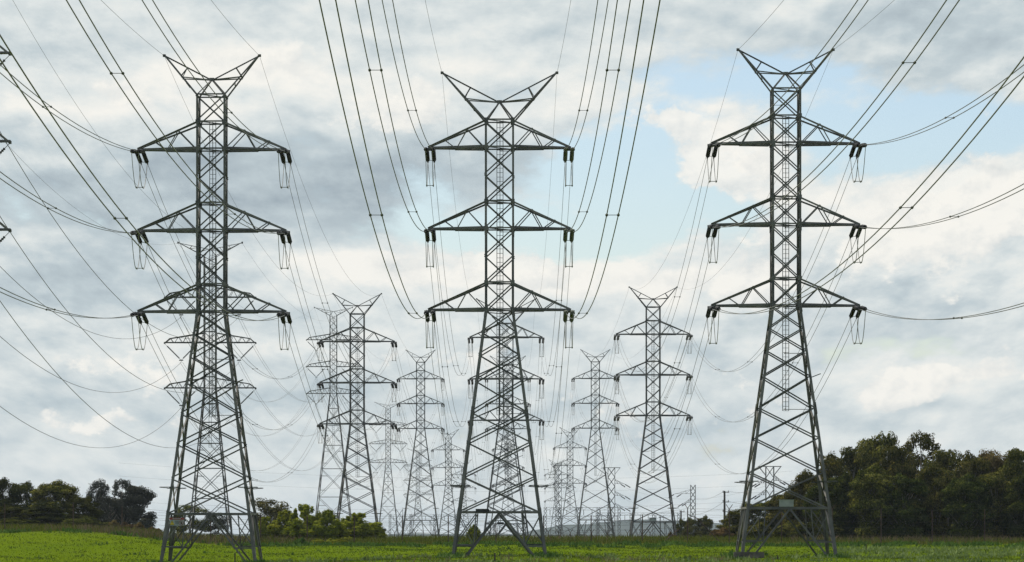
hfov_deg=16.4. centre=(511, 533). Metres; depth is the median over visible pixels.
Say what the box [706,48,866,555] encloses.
lattice pylon
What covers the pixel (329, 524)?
bush
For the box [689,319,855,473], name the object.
power cable
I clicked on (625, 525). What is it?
hills
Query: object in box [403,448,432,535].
lattice pylon
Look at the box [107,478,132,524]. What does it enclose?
gum tree
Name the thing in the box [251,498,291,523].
gum tree
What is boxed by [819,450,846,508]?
tree
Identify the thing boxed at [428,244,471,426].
power cable
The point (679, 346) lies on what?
power cable
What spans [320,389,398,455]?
power cable
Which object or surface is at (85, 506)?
tree
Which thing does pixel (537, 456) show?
power cable
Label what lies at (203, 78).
power cable
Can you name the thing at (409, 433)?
power cable
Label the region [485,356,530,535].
lattice pylon
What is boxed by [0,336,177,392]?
power cable
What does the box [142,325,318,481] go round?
power cable
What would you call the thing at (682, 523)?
evergreen tree
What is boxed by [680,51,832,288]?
earth wire
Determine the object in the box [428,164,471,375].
power cable
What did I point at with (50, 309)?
power cable
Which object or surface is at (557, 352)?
power cable
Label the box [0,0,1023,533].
sky
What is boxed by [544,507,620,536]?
gantry
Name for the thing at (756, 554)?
footing
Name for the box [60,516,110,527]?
bush
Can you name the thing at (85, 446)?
power cable
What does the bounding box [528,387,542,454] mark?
power cable
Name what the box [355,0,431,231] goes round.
power cable
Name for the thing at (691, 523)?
evergreen tree
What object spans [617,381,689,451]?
power cable
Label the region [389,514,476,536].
gantry
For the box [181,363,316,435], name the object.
power cable
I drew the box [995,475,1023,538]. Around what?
evergreen tree
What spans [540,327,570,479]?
power cable
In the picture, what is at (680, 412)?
power cable
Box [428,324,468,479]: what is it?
power cable
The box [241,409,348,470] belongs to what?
power cable
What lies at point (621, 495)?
terminal tower
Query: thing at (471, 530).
bush
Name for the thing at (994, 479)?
evergreen tree
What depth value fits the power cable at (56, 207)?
239.51 m
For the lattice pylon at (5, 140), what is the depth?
276.81 m
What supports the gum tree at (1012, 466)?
on the field
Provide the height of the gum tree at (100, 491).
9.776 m
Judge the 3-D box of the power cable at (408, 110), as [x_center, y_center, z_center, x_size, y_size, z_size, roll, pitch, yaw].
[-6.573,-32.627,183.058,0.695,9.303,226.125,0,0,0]
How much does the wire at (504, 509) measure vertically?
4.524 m
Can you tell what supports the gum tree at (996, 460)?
on the field
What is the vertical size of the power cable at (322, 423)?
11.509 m
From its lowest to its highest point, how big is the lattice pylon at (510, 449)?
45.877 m
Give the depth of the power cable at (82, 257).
342.73 m
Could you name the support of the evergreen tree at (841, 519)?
on the field
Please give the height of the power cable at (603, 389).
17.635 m
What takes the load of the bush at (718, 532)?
on the field
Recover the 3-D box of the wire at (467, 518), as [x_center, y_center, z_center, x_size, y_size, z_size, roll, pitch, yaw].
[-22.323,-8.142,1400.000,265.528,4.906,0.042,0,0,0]
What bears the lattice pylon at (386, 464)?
on the field
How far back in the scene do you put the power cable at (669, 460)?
678.15 m
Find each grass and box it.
[0,522,1023,544]
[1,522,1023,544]
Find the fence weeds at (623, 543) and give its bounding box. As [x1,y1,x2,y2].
[0,527,1023,547]
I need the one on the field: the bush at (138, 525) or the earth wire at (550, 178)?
the bush at (138, 525)
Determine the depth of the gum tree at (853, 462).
424.59 m
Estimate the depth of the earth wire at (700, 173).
363.04 m
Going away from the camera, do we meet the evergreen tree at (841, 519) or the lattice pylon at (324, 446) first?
the evergreen tree at (841, 519)
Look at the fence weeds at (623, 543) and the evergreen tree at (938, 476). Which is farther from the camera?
the evergreen tree at (938, 476)
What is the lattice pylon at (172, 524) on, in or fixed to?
on the field
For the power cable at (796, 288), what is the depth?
354.76 m
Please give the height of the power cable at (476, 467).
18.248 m
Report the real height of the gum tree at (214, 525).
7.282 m
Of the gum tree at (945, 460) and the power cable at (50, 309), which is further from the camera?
the gum tree at (945, 460)
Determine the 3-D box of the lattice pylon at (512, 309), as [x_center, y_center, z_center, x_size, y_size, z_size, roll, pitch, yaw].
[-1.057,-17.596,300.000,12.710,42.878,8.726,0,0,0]
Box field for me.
[0,529,1023,561]
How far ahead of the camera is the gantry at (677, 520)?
2049.24 m
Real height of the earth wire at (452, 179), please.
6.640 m
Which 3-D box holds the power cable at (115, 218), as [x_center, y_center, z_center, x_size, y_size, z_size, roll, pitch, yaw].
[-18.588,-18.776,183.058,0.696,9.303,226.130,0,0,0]
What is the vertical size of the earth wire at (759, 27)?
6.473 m
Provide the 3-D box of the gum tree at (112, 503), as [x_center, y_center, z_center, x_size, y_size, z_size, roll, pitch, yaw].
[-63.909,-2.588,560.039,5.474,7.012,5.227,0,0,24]
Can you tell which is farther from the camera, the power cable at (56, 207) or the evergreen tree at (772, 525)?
the evergreen tree at (772, 525)
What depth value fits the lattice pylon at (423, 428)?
976.88 m
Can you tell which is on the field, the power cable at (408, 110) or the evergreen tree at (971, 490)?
the evergreen tree at (971, 490)
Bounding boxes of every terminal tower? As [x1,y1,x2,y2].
[541,464,575,535]
[602,467,630,536]
[668,485,695,527]
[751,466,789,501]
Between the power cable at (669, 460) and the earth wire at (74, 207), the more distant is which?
the power cable at (669, 460)
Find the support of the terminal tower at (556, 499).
on the field
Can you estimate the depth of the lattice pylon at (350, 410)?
589.42 m
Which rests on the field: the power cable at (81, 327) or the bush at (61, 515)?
the bush at (61, 515)
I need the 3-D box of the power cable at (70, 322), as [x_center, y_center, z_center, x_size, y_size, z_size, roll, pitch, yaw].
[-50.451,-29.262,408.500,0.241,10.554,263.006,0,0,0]
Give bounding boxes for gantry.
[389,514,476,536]
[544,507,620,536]
[596,513,679,535]
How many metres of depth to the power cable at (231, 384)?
674.68 m
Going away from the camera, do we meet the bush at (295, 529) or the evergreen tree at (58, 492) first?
the bush at (295, 529)
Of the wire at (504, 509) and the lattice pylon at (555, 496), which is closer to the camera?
the wire at (504, 509)
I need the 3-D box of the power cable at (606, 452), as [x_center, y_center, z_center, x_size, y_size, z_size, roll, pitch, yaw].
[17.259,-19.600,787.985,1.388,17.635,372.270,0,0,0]
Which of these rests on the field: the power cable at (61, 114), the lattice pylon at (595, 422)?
the lattice pylon at (595, 422)
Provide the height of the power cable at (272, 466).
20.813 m
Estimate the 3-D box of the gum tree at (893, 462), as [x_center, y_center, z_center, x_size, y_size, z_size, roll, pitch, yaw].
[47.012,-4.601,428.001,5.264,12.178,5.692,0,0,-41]
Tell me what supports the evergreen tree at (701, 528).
on the field
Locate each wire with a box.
[2,139,176,244]
[13,1,241,244]
[101,0,162,54]
[125,476,784,491]
[126,463,787,478]
[158,510,722,518]
[158,517,713,524]
[165,58,317,295]
[166,502,723,509]
[260,58,370,295]
[442,77,471,299]
[540,79,556,291]
[640,51,737,288]
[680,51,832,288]
[738,0,783,49]
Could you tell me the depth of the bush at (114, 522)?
479.33 m
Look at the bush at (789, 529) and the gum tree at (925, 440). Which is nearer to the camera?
the bush at (789, 529)
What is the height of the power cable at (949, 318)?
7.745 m
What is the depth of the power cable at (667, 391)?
680.47 m
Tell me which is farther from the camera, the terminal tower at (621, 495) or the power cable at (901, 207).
the terminal tower at (621, 495)
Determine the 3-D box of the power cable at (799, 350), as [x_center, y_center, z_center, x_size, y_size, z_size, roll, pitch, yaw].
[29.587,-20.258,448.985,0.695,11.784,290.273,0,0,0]
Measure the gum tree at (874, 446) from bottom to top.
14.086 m
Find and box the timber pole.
[723,490,728,518]
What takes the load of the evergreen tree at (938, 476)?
on the field
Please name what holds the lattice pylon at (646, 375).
on the field
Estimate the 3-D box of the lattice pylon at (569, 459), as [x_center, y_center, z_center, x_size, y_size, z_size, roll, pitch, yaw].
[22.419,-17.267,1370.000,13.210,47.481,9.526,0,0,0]
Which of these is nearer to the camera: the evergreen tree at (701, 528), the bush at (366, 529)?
the bush at (366, 529)
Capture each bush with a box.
[35,512,68,523]
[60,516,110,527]
[107,520,119,526]
[132,518,155,529]
[132,522,146,529]
[254,516,276,538]
[269,509,293,539]
[282,504,319,539]
[294,537,305,543]
[305,509,350,539]
[311,538,325,542]
[326,538,336,543]
[337,512,386,540]
[465,524,480,537]
[709,527,734,537]
[736,522,772,539]
[771,520,804,539]
[793,518,843,539]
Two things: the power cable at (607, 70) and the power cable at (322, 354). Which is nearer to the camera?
the power cable at (607, 70)
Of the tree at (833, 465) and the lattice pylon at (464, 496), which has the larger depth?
the lattice pylon at (464, 496)
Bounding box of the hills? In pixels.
[187,519,731,535]
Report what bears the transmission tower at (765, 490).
on the field
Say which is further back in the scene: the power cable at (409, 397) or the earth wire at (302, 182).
the power cable at (409, 397)
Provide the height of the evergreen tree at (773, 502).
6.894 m
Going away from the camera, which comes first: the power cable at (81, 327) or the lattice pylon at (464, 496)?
the power cable at (81, 327)
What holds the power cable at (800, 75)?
hanging from the lattice pylon at (827, 522)
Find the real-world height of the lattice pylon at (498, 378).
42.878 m
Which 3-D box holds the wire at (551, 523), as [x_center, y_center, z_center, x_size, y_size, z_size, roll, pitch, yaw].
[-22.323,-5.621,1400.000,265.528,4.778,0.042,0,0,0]
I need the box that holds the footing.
[734,552,763,558]
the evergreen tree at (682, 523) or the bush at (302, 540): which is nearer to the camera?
the bush at (302, 540)
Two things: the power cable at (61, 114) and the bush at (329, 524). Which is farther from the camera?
the bush at (329, 524)
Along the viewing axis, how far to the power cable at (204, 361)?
367.35 m
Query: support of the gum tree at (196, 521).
on the field
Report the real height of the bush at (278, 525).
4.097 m
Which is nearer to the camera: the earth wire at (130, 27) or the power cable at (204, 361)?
the earth wire at (130, 27)
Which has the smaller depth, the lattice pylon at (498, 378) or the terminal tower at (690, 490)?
the lattice pylon at (498, 378)
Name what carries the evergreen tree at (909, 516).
on the field
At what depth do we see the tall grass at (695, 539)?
382.70 m
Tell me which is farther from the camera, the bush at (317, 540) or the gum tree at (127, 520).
the gum tree at (127, 520)
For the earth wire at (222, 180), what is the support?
attached to the lattice pylon at (172, 524)
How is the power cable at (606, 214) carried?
hanging from the lattice pylon at (512, 309)
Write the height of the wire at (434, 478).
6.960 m
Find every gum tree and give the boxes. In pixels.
[85,478,111,519]
[88,495,125,522]
[102,498,143,525]
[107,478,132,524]
[121,485,157,523]
[172,504,211,533]
[202,511,230,535]
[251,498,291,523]
[836,446,873,516]
[856,431,900,496]
[877,445,921,521]
[904,429,940,496]
[924,449,963,525]
[974,448,1010,502]
[993,447,1023,509]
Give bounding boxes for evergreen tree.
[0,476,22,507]
[0,504,26,518]
[7,480,41,518]
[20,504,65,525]
[28,479,81,513]
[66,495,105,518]
[676,519,686,536]
[681,517,697,537]
[693,514,713,536]
[715,510,751,536]
[734,501,769,527]
[757,499,780,529]
[763,492,786,525]
[782,468,828,523]
[802,480,836,519]
[815,471,859,538]
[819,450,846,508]
[844,463,899,540]
[876,472,933,539]
[909,460,956,539]
[940,472,996,539]
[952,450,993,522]
[972,469,1019,539]
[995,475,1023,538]
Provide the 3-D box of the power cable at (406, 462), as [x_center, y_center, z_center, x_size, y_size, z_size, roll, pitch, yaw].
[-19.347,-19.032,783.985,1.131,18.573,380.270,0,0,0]
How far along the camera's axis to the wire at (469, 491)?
1499.98 m
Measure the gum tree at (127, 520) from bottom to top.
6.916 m
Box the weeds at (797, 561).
[425,559,1018,561]
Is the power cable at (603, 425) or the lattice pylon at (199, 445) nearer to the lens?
the lattice pylon at (199, 445)
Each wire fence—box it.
[0,502,1011,542]
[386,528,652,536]
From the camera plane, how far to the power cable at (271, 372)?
620.68 m
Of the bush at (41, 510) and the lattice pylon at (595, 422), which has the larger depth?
the lattice pylon at (595, 422)
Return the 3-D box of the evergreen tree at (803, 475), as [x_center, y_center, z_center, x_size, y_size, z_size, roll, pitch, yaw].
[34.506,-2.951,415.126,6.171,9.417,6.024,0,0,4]
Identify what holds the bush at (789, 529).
on the field
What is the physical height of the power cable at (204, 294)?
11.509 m
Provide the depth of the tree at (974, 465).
419.17 m
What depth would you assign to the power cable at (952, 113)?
238.13 m
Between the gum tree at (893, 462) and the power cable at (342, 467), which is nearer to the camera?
the gum tree at (893, 462)
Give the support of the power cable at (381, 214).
hanging from the lattice pylon at (512, 309)
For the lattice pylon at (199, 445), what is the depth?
539.90 m
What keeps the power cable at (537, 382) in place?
hanging from the lattice pylon at (528, 405)
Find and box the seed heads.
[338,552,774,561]
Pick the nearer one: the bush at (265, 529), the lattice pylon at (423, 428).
the bush at (265, 529)
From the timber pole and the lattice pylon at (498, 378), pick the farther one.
the timber pole
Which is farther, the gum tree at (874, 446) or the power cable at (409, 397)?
the power cable at (409, 397)
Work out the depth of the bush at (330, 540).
366.49 m
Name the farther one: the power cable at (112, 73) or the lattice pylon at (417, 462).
the lattice pylon at (417, 462)
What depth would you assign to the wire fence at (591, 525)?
373.92 m
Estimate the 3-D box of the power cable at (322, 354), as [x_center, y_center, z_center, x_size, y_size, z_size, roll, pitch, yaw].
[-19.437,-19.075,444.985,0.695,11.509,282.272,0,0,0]
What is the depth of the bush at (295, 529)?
398.75 m
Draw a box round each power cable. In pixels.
[0,34,284,320]
[0,64,136,150]
[0,132,238,338]
[0,171,130,232]
[0,216,235,392]
[0,266,180,338]
[0,287,137,317]
[0,301,238,447]
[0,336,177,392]
[0,406,180,447]
[66,0,282,233]
[142,0,283,150]
[142,166,317,378]
[142,245,320,429]
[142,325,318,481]
[181,318,316,401]
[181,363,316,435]
[185,406,316,470]
[238,362,347,435]
[239,320,348,401]
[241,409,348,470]
[284,165,394,378]
[284,245,394,429]
[284,325,394,481]
[319,0,431,318]
[320,348,398,422]
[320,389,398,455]
[320,430,397,486]
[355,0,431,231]
[382,0,431,148]
[393,348,443,423]
[393,389,442,455]
[393,430,443,486]
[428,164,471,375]
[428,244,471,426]
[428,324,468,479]
[471,439,486,483]
[528,346,542,422]
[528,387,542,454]
[529,428,542,481]
[540,168,570,375]
[540,247,570,426]
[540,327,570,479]
[566,0,630,231]
[566,0,660,318]
[567,0,608,148]
[572,341,617,420]
[572,381,617,451]
[572,421,617,482]
[616,159,713,371]
[616,239,713,421]
[616,319,713,473]
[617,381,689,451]
[617,421,686,482]
[619,341,689,420]
[689,159,855,371]
[689,239,855,421]
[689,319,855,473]
[712,56,1023,313]
[713,0,867,144]
[723,0,959,226]
[859,303,1023,319]
[860,183,1023,228]
[864,64,1023,144]
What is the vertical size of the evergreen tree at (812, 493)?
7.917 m
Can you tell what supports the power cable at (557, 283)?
hanging from the lattice pylon at (512, 309)
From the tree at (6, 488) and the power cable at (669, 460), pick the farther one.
the power cable at (669, 460)
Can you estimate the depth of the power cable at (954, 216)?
237.49 m
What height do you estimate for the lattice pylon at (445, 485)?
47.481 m
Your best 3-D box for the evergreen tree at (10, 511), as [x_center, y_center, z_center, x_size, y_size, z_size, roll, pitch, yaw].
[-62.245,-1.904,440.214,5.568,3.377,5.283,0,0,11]
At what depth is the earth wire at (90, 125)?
344.18 m
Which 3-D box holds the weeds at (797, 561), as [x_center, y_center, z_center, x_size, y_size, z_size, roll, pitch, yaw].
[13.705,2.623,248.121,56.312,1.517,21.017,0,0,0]
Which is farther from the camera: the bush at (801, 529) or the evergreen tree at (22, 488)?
the evergreen tree at (22, 488)
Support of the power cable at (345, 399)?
hanging from the lattice pylon at (423, 428)
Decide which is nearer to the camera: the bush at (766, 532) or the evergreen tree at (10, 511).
the bush at (766, 532)
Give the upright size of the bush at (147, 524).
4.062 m
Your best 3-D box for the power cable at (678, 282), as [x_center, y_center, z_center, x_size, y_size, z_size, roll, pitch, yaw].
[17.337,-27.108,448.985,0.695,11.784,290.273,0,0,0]
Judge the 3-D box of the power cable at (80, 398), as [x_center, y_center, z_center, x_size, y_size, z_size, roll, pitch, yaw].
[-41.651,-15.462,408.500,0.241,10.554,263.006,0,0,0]
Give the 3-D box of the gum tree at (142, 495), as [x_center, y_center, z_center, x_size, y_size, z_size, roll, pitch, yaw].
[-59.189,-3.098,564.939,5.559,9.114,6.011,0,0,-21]
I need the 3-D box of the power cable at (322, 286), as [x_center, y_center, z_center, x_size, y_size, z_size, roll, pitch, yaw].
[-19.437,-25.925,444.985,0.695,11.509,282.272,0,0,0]
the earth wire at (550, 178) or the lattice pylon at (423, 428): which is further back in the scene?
the lattice pylon at (423, 428)
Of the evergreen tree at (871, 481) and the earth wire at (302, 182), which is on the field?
the evergreen tree at (871, 481)
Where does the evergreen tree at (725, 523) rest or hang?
on the field
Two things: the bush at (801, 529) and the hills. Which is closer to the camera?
the bush at (801, 529)
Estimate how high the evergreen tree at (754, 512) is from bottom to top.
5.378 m
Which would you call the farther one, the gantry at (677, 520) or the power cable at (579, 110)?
the gantry at (677, 520)
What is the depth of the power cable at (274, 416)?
619.73 m
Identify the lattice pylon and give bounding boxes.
[0,45,11,241]
[130,54,291,561]
[164,242,256,535]
[306,307,360,516]
[317,293,396,521]
[369,402,406,537]
[397,350,444,535]
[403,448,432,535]
[424,71,574,556]
[431,429,464,535]
[451,459,475,535]
[467,298,544,536]
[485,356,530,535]
[492,433,524,536]
[544,459,568,536]
[553,429,586,534]
[571,349,619,537]
[614,286,692,538]
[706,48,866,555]
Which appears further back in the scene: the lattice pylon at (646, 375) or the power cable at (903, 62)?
the lattice pylon at (646, 375)

